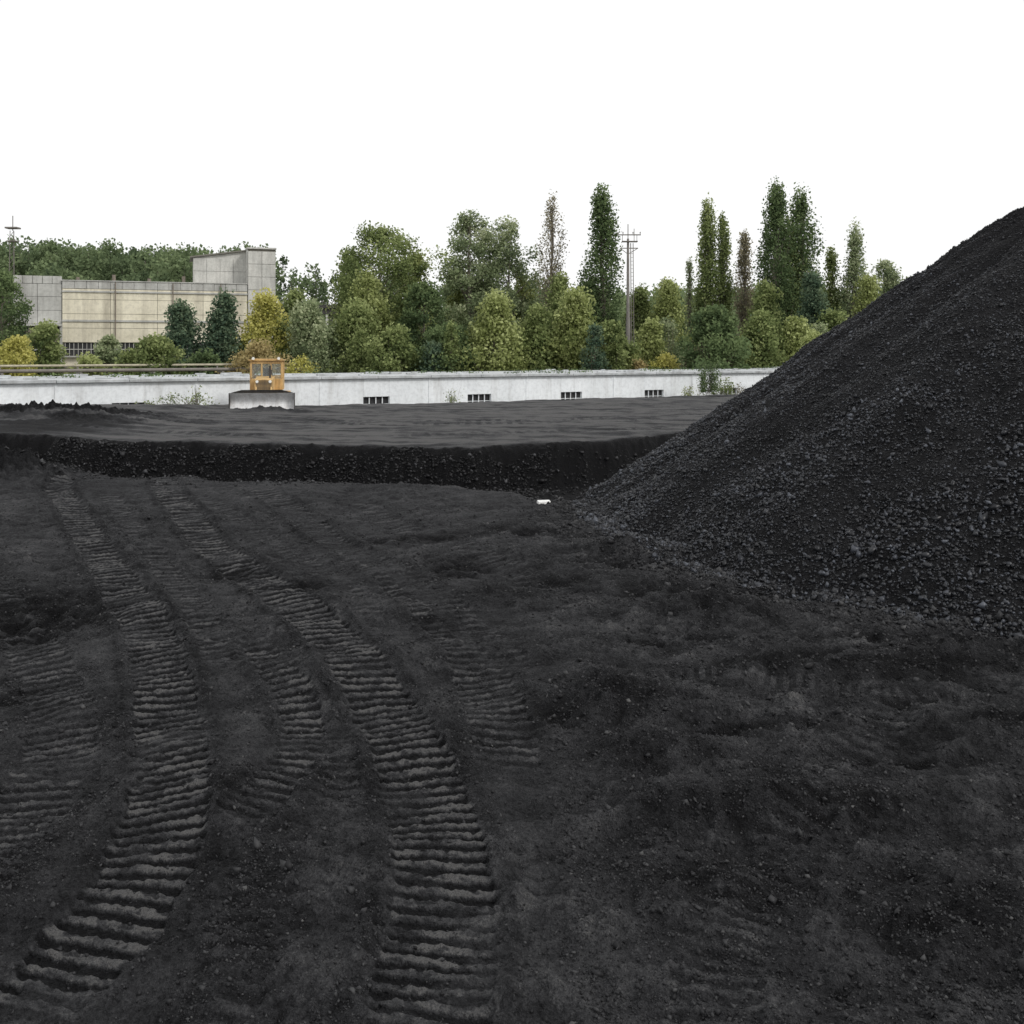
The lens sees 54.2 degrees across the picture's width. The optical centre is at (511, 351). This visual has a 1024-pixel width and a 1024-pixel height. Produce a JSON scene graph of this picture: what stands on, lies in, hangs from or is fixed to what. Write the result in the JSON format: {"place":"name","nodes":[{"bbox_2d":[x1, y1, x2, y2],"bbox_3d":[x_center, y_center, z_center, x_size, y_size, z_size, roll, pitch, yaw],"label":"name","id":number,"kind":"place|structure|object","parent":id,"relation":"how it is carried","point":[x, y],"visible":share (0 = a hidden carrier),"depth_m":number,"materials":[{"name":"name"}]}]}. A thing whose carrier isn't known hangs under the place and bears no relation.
{"place":"outdoors","nodes":[
{"label":"outdoors","id":0,"kind":"place"},
{"bbox_2d":[0,207,1023,1023],"bbox_3d":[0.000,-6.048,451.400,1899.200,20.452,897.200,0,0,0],"label":"ground","id":1,"kind":"structure","parent":0,"point":[90,921],"depth_m":9.30,"materials":[{"name":"soil"}]},
{"bbox_2d":[5,216,20,302],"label":"antenna mast","id":2,"kind":"object","parent":1,"relation":"on","point":[12,240],"visible":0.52,"depth_m":199.51,"materials":[{"name":"grey metal"}]},
{"bbox_2d":[0,267,34,359],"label":"deciduous tree","id":3,"kind":"object","parent":1,"relation":"on","point":[7,279],"visible":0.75,"depth_m":104.46,"materials":[{"name":"green plant"}]},
{"bbox_2d":[0,334,39,375],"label":"shrub","id":4,"kind":"object","parent":1,"relation":"on","point":[17,344],"visible":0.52,"depth_m":77.36,"materials":[{"name":"yellow plant"}]},
{"bbox_2d":[13,275,62,375],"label":"annex panels","id":5,"kind":"object","parent":1,"relation":"on","point":[46,308],"visible":0.59,"depth_m":124.26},
{"bbox_2d":[16,278,63,362],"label":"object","id":6,"kind":"object","parent":1,"relation":"on","point":[58,327],"visible":0.07,"depth_m":124.37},
{"bbox_2d":[14,318,69,375],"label":"shrub","id":7,"kind":"object","parent":1,"relation":"on","point":[43,336],"visible":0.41,"depth_m":83.19,"materials":[{"name":"green plant"}]},
{"bbox_2d":[64,351,109,375],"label":"shrub","id":8,"kind":"object","parent":1,"relation":"on","point":[87,359],"visible":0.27,"depth_m":77.61,"materials":[{"name":"green plant"}]},
{"bbox_2d":[93,333,122,373],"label":"shrub","id":9,"kind":"object","parent":1,"relation":"on","point":[105,348],"visible":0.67,"depth_m":83.36,"materials":[{"name":"green plant"}]},
{"bbox_2d":[103,347,140,375],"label":"shrub","id":10,"kind":"object","parent":1,"relation":"on","point":[127,357],"visible":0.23,"depth_m":78.36,"materials":[{"name":"green plant"}]},
{"bbox_2d":[0,363,299,374],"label":"pipeline","id":11,"kind":"object","parent":1,"relation":"on","point":[79,371],"visible":0.56,"depth_m":72.49,"materials":[{"name":"paint"}]},
{"bbox_2d":[62,284,245,373],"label":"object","id":12,"kind":"object","parent":1,"relation":"on","point":[157,314],"visible":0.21,"depth_m":127.51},
{"bbox_2d":[66,343,203,355],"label":"window mullions","id":13,"kind":"object","parent":12,"relation":"attached to","point":[78,349],"depth_m":125.61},
{"bbox_2d":[76,275,220,344],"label":"downpipes and vents","id":14,"kind":"object","parent":12,"relation":"attached to","point":[114,278],"visible":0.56,"depth_m":128.56,"materials":[{"name":"metal"}]},
{"bbox_2d":[62,288,246,372],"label":"facade panels","id":15,"kind":"object","parent":12,"relation":"attached to","point":[129,306],"visible":0.53,"depth_m":127.00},
{"bbox_2d":[64,343,243,355],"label":"window band","id":16,"kind":"object","parent":15,"relation":"in","point":[87,346],"depth_m":125.77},
{"bbox_2d":[61,280,247,356],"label":"parapet and ledges","id":17,"kind":"structure","parent":12,"relation":"attached to","point":[148,285],"depth_m":127.76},
{"bbox_2d":[194,252,245,271],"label":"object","id":18,"kind":"object","parent":17,"relation":"on","point":[239,255],"visible":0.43,"depth_m":133.72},
{"bbox_2d":[190,250,245,261],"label":"roof","id":19,"kind":"structure","parent":18,"relation":"on","point":[191,258],"depth_m":133.13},
{"bbox_2d":[193,258,245,282],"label":"storey panels","id":20,"kind":"object","parent":18,"relation":"attached to","point":[206,269],"visible":0.82,"depth_m":133.17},
{"bbox_2d":[123,331,190,374],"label":"shrub","id":21,"kind":"object","parent":1,"relation":"on","point":[156,349],"visible":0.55,"depth_m":75.26,"materials":[{"name":"green plant"}]},
{"bbox_2d":[153,392,219,405],"bbox_3d":[-15.550,2.266,47.466,3.130,0.833,1.675,0,0,0],"label":"weed plant","id":22,"kind":"object","parent":1,"relation":"on","point":[186,400],"visible":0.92,"depth_m":47.43,"materials":[{"name":"green plant"}]},
{"bbox_2d":[161,298,214,373],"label":"pine tree","id":23,"kind":"object","parent":1,"relation":"on","point":[183,332],"visible":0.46,"depth_m":83.44,"materials":[{"name":"green plant"}]},
{"bbox_2d":[188,385,202,404],"bbox_3d":[-15.154,2.172,48.037,0.699,1.164,1.450,0,0,0],"label":"weed plant","id":24,"kind":"object","parent":1,"relation":"on","point":[193,396],"visible":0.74,"depth_m":47.87,"materials":[{"name":"green plant"}]},
{"bbox_2d":[180,348,227,374],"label":"shrub","id":25,"kind":"object","parent":1,"relation":"on","point":[205,357],"visible":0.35,"depth_m":77.50,"materials":[{"name":"green plant"}]},
{"bbox_2d":[187,287,248,371],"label":"pine tree","id":26,"kind":"object","parent":1,"relation":"on","point":[220,328],"visible":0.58,"depth_m":83.41,"materials":[{"name":"green plant"}]},
{"bbox_2d":[215,336,293,373],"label":"shrub","id":27,"kind":"object","parent":1,"relation":"on","point":[258,350],"visible":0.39,"depth_m":77.22,"materials":[{"name":"brown plant"}]},
{"bbox_2d":[226,287,293,371],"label":"shrub","id":28,"kind":"object","parent":1,"relation":"on","point":[262,320],"visible":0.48,"depth_m":85.03,"materials":[{"name":"yellow plant"}]},
{"bbox_2d":[245,247,275,340],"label":"stair block panels","id":29,"kind":"object","parent":1,"relation":"on","point":[260,273],"visible":0.34,"depth_m":132.04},
{"bbox_2d":[247,249,275,341],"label":"stair block core","id":30,"kind":"object","parent":1,"relation":"on","point":[266,250],"visible":0.14,"depth_m":132.65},
{"bbox_2d":[229,357,294,408],"bbox_3d":[-11.827,1.542,47.948,2.960,2.600,3.937,0,0,-9],"label":"bulldozer","id":31,"kind":"object","parent":1,"relation":"on","point":[266,383],"visible":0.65,"depth_m":46.62,"materials":[{"name":"metal"}]},
{"bbox_2d":[252,364,280,378],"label":"cab windows","id":32,"kind":"structure","parent":31,"relation":"in","point":[256,368],"depth_m":48.50,"materials":[{"name":"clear glass"}]},
{"bbox_2d":[268,320,298,362],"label":"shrub","id":33,"kind":"object","parent":1,"relation":"on","point":[281,327],"visible":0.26,"depth_m":85.18,"materials":[{"name":"green plant"}]},
{"bbox_2d":[277,287,306,334],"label":"birch tree","id":34,"kind":"object","parent":1,"relation":"on","point":[292,296],"visible":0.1,"depth_m":91.44,"materials":[{"name":"green plant"}]},
{"bbox_2d":[284,354,319,372],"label":"shrub","id":35,"kind":"object","parent":1,"relation":"on","point":[297,364],"visible":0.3,"depth_m":73.61,"materials":[{"name":"yellow plant"}]},
{"bbox_2d":[271,305,340,337],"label":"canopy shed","id":36,"kind":"structure","parent":1,"relation":"on","point":[328,311],"depth_m":118.97,"materials":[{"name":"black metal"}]},
{"bbox_2d":[281,296,348,372],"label":"willow tree","id":37,"kind":"object","parent":1,"relation":"on","point":[305,321],"visible":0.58,"depth_m":83.37,"materials":[{"name":"green plant"}]},
{"bbox_2d":[305,324,335,372],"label":"shrub","id":38,"kind":"object","parent":1,"relation":"on","point":[318,348],"visible":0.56,"depth_m":80.14,"materials":[{"name":"green plant"}]},
{"bbox_2d":[4,436,648,498],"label":"coal bank lumps","id":39,"kind":"object","parent":1,"relation":"on","point":[385,466],"visible":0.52,"depth_m":28.59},
{"bbox_2d":[325,245,361,335],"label":"deciduous tree","id":40,"kind":"object","parent":1,"relation":"on","point":[335,309],"visible":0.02,"depth_m":97.65,"materials":[{"name":"green plant"}]},
{"bbox_2d":[313,297,382,372],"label":"willow tree","id":41,"kind":"object","parent":1,"relation":"on","point":[354,317],"visible":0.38,"depth_m":84.39,"materials":[{"name":"green plant"}]},
{"bbox_2d":[345,328,372,372],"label":"shrub","id":42,"kind":"object","parent":1,"relation":"on","point":[359,338],"visible":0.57,"depth_m":81.72,"materials":[{"name":"green plant"}]},
{"bbox_2d":[331,263,395,347],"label":"birch tree","id":43,"kind":"object","parent":1,"relation":"on","point":[366,291],"visible":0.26,"depth_m":89.56,"materials":[{"name":"green plant"}]},
{"bbox_2d":[0,365,779,405],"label":"wall","id":44,"kind":"structure","parent":1,"relation":"on","point":[316,388],"depth_m":56.11,"materials":[{"name":"white concrete"}]},
{"bbox_2d":[112,388,734,404],"bbox_3d":[-4.831,2.880,57.272,99.160,0.900,0.098,0,0,-31],"label":"window glass","id":45,"kind":"structure","parent":44,"relation":"in","point":[475,396],"depth_m":59.00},
{"bbox_2d":[119,389,736,404],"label":"window frames","id":46,"kind":"structure","parent":44,"relation":"in","point":[565,398],"depth_m":61.85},
{"bbox_2d":[328,220,453,340],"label":"deciduous tree","id":47,"kind":"object","parent":1,"relation":"on","point":[393,267],"visible":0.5,"depth_m":93.45,"materials":[{"name":"green plant"}]},
{"bbox_2d":[357,322,432,372],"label":"shrub","id":48,"kind":"object","parent":1,"relation":"on","point":[394,350],"visible":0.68,"depth_m":79.22,"materials":[{"name":"green plant"}]},
{"bbox_2d":[392,247,442,338],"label":"deciduous tree","id":49,"kind":"object","parent":1,"relation":"on","point":[419,258],"visible":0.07,"depth_m":96.51,"materials":[{"name":"green plant"}]},
{"bbox_2d":[397,280,448,371],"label":"deciduous tree","id":50,"kind":"object","parent":1,"relation":"on","point":[429,294],"visible":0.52,"depth_m":87.19,"materials":[{"name":"green plant"}]},
{"bbox_2d":[410,339,450,371],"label":"shrub","id":51,"kind":"object","parent":1,"relation":"on","point":[435,350],"visible":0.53,"depth_m":77.89,"materials":[{"name":"green plant"}]},
{"bbox_2d":[0,234,886,345],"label":"distant forest","id":52,"kind":"object","parent":1,"relation":"on","point":[106,261],"visible":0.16,"depth_m":235.53,"materials":[{"name":"green plant"}]},
{"bbox_2d":[408,320,478,371],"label":"shrub","id":53,"kind":"object","parent":1,"relation":"on","point":[437,335],"visible":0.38,"depth_m":79.03,"materials":[{"name":"green plant"}]},
{"bbox_2d":[437,268,467,331],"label":"birch tree","id":54,"kind":"object","parent":1,"relation":"on","point":[457,297],"visible":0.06,"depth_m":103.48,"materials":[{"name":"green plant"}]},
{"bbox_2d":[443,388,462,402],"bbox_3d":[-3.228,2.566,55.480,1.173,1.256,1.409,0,0,0],"label":"weed plant","id":55,"kind":"object","parent":1,"relation":"on","point":[451,398],"visible":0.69,"depth_m":55.19,"materials":[{"name":"green plant"}]},
{"bbox_2d":[440,320,466,371],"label":"shrub","id":56,"kind":"object","parent":1,"relation":"on","point":[451,337],"visible":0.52,"depth_m":77.94,"materials":[{"name":"green plant"}]},
{"bbox_2d":[433,209,520,351],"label":"deciduous tree","id":57,"kind":"object","parent":1,"relation":"on","point":[456,278],"visible":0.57,"depth_m":99.08,"materials":[{"name":"green plant"}]},
{"bbox_2d":[460,227,532,323],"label":"deciduous tree","id":58,"kind":"object","parent":1,"relation":"on","point":[488,261],"visible":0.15,"depth_m":101.17,"materials":[{"name":"green plant"}]},
{"bbox_2d":[457,288,536,370],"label":"birch tree","id":59,"kind":"object","parent":1,"relation":"on","point":[496,325],"visible":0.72,"depth_m":79.01,"materials":[{"name":"green plant"}]},
{"bbox_2d":[471,215,548,351],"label":"deciduous tree","id":60,"kind":"object","parent":1,"relation":"on","point":[504,246],"visible":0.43,"depth_m":100.09,"materials":[{"name":"green plant"}]},
{"bbox_2d":[0,207,1023,1023],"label":"loose coal pieces","id":61,"kind":"object","parent":1,"relation":"on","point":[596,973],"visible":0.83,"depth_m":7.92,"materials":[{"name":"stone"}]},
{"bbox_2d":[513,273,538,322],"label":"birch tree","id":62,"kind":"object","parent":1,"relation":"on","point":[522,292],"visible":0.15,"depth_m":103.44,"materials":[{"name":"green plant"}]},
{"bbox_2d":[507,302,567,370],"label":"birch tree","id":63,"kind":"object","parent":1,"relation":"on","point":[534,325],"visible":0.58,"depth_m":81.14,"materials":[{"name":"green plant"}]},
{"bbox_2d":[533,189,569,330],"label":"poplar tree","id":64,"kind":"object","parent":1,"relation":"on","point":[551,227],"visible":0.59,"depth_m":97.82,"materials":[{"name":"green plant"}]},
{"bbox_2d":[543,271,579,369],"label":"birch tree","id":65,"kind":"object","parent":1,"relation":"on","point":[559,281],"visible":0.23,"depth_m":91.52,"materials":[{"name":"green plant"}]},
{"bbox_2d":[535,284,603,370],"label":"birch tree","id":66,"kind":"object","parent":1,"relation":"on","point":[572,316],"visible":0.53,"depth_m":81.25,"materials":[{"name":"green plant"}]},
{"bbox_2d":[579,321,611,369],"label":"pine tree","id":67,"kind":"object","parent":1,"relation":"on","point":[593,343],"visible":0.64,"depth_m":77.55,"materials":[{"name":"green plant"}]},
{"bbox_2d":[572,182,626,361],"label":"poplar tree","id":68,"kind":"object","parent":1,"relation":"on","point":[604,221],"visible":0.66,"depth_m":95.52,"materials":[{"name":"green plant"}]},
{"bbox_2d":[606,342,626,369],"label":"shrub","id":69,"kind":"object","parent":1,"relation":"on","point":[617,364],"visible":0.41,"depth_m":79.38,"materials":[{"name":"green plant"}]},
{"bbox_2d":[591,318,643,369],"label":"shrub","id":70,"kind":"object","parent":1,"relation":"on","point":[612,331],"visible":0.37,"depth_m":79.40,"materials":[{"name":"green plant"}]},
{"bbox_2d":[617,232,640,341],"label":"utility pole","id":71,"kind":"object","parent":1,"relation":"on","point":[628,306],"visible":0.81,"depth_m":89.94,"materials":[{"name":"concrete"}]},
{"bbox_2d":[622,348,638,369],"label":"shrub","id":72,"kind":"object","parent":1,"relation":"on","point":[630,361],"visible":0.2,"depth_m":80.91,"materials":[{"name":"green plant"}]},
{"bbox_2d":[621,283,653,353],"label":"birch tree","id":73,"kind":"object","parent":1,"relation":"on","point":[641,304],"visible":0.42,"depth_m":99.59,"materials":[{"name":"green plant"}]},
{"bbox_2d":[629,358,648,369],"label":"shrub","id":74,"kind":"object","parent":1,"relation":"on","point":[640,364],"visible":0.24,"depth_m":79.80,"materials":[{"name":"brown plant"}]},
{"bbox_2d":[633,315,668,368],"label":"shrub","id":75,"kind":"object","parent":1,"relation":"on","point":[652,343],"visible":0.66,"depth_m":83.39,"materials":[{"name":"green plant"}]},
{"bbox_2d":[648,350,680,368],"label":"shrub","id":76,"kind":"object","parent":1,"relation":"on","point":[667,360],"visible":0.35,"depth_m":79.80,"materials":[{"name":"yellow plant"}]},
{"bbox_2d":[645,276,692,354],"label":"birch tree","id":77,"kind":"object","parent":1,"relation":"on","point":[669,303],"visible":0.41,"depth_m":97.25,"materials":[{"name":"green plant"}]},
{"bbox_2d":[659,315,685,367],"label":"shrub","id":78,"kind":"object","parent":1,"relation":"on","point":[667,326],"visible":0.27,"depth_m":84.91,"materials":[{"name":"green plant"}]},
{"bbox_2d":[673,335,692,367],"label":"shrub","id":79,"kind":"object","parent":1,"relation":"on","point":[685,339],"visible":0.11,"depth_m":89.29,"materials":[{"name":"green plant"}]},
{"bbox_2d":[682,256,695,334],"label":"poplar tree","id":80,"kind":"object","parent":1,"relation":"on","point":[689,285],"visible":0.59,"depth_m":111.87,"materials":[{"name":"green plant"}]},
{"bbox_2d":[681,386,698,395],"bbox_3d":[11.220,2.484,63.505,1.001,0.938,1.464,0,0,34],"label":"weed plant","id":81,"kind":"object","parent":1,"relation":"on","point":[689,389],"visible":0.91,"depth_m":63.33,"materials":[{"name":"green plant"}]},
{"bbox_2d":[677,334,731,368],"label":"shrub","id":82,"kind":"object","parent":1,"relation":"on","point":[703,356],"visible":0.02,"depth_m":80.58,"materials":[{"name":"green plant"}]},
{"bbox_2d":[686,192,727,349],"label":"poplar tree","id":83,"kind":"object","parent":1,"relation":"on","point":[706,291],"visible":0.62,"depth_m":103.54,"materials":[{"name":"green plant"}]},
{"bbox_2d":[696,361,721,395],"bbox_3d":[12.568,1.683,63.943,1.716,2.301,1.511,0,0,43],"label":"weed plant","id":84,"kind":"object","parent":1,"relation":"on","point":[704,383],"visible":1,"depth_m":63.84,"materials":[{"name":"green plant"}]},
{"bbox_2d":[677,304,755,368],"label":"shrub","id":85,"kind":"object","parent":1,"relation":"on","point":[714,322],"visible":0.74,"depth_m":78.85,"materials":[{"name":"green plant"}]},
{"bbox_2d":[699,377,734,394],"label":"weed plant","id":86,"kind":"object","parent":1,"relation":"on","point":[725,389],"visible":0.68,"depth_m":65.02,"materials":[{"name":"green plant"}]},
{"bbox_2d":[714,210,736,336],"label":"poplar tree","id":87,"kind":"object","parent":1,"relation":"on","point":[724,252],"visible":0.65,"depth_m":104.59,"materials":[{"name":"green plant"}]},
{"bbox_2d":[732,228,755,337],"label":"poplar tree","id":88,"kind":"object","parent":1,"relation":"on","point":[744,253],"visible":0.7,"depth_m":107.77,"materials":[{"name":"green plant"}]},
{"bbox_2d":[734,307,788,367],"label":"shrub","id":89,"kind":"object","parent":1,"relation":"on","point":[759,335],"visible":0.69,"depth_m":83.25,"materials":[{"name":"green plant"}]},
{"bbox_2d":[745,277,785,334],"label":"birch tree","id":90,"kind":"object","parent":1,"relation":"on","point":[765,298],"visible":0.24,"depth_m":97.47,"materials":[{"name":"green plant"}]},
{"bbox_2d":[750,175,802,332],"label":"poplar tree","id":91,"kind":"object","parent":1,"relation":"on","point":[774,237],"visible":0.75,"depth_m":99.50,"materials":[{"name":"green plant"}]},
{"bbox_2d":[769,318,789,362],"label":"shrub","id":92,"kind":"object","parent":1,"relation":"on","point":[776,324],"visible":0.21,"depth_m":85.86,"materials":[{"name":"green plant"}]},
{"bbox_2d":[763,201,830,321],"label":"poplar tree","id":93,"kind":"object","parent":1,"relation":"on","point":[794,266],"visible":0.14,"depth_m":101.41,"materials":[{"name":"green plant"}]},
{"bbox_2d":[571,206,1023,638],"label":"coal heap lumps","id":94,"kind":"object","parent":1,"relation":"on","point":[855,547],"visible":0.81,"depth_m":16.59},
{"bbox_2d":[774,315,820,365],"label":"shrub","id":95,"kind":"object","parent":1,"relation":"on","point":[794,330],"visible":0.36,"depth_m":85.41,"materials":[{"name":"green plant"}]},
{"bbox_2d":[780,182,827,315],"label":"poplar tree","id":96,"kind":"object","parent":1,"relation":"on","point":[800,210],"visible":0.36,"depth_m":101.47,"materials":[{"name":"green plant"}]},
{"bbox_2d":[787,268,832,352],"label":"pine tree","id":97,"kind":"object","parent":1,"relation":"on","point":[814,302],"visible":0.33,"depth_m":93.42,"materials":[{"name":"green plant"}]},
{"bbox_2d":[798,329,822,350],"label":"shrub","id":98,"kind":"object","parent":1,"relation":"on","point":[809,336],"visible":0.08,"depth_m":77.67,"materials":[{"name":"green plant"}]},
{"bbox_2d":[811,321,827,335],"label":"shrub","id":99,"kind":"object","parent":1,"relation":"on","point":[820,328],"visible":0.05,"depth_m":87.05,"materials":[{"name":"green plant"}]},
{"bbox_2d":[807,306,849,331],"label":"shrub","id":100,"kind":"object","parent":1,"relation":"on","point":[834,317],"visible":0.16,"depth_m":91.95,"materials":[{"name":"green plant"}]},
{"bbox_2d":[821,244,842,322],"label":"poplar tree","id":101,"kind":"object","parent":1,"relation":"on","point":[831,261],"visible":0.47,"depth_m":107.69,"materials":[{"name":"green plant"}]},
{"bbox_2d":[831,216,868,317],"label":"poplar tree","id":102,"kind":"object","parent":1,"relation":"on","point":[854,269],"visible":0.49,"depth_m":105.71,"materials":[{"name":"green plant"}]},
{"bbox_2d":[848,272,883,317],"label":"birch tree","id":103,"kind":"object","parent":1,"relation":"on","point":[868,286],"visible":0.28,"depth_m":99.67,"materials":[{"name":"green plant"}]},
{"bbox_2d":[856,258,903,297],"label":"deciduous tree","id":104,"kind":"object","parent":1,"relation":"on","point":[889,277],"visible":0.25,"depth_m":107.21,"materials":[{"name":"green plant"}]},
{"bbox_2d":[0,0,1023,304],"label":"sky","id":105,"kind":"structure","parent":0,"point":[289,126],"materials":[{"name":"white"}]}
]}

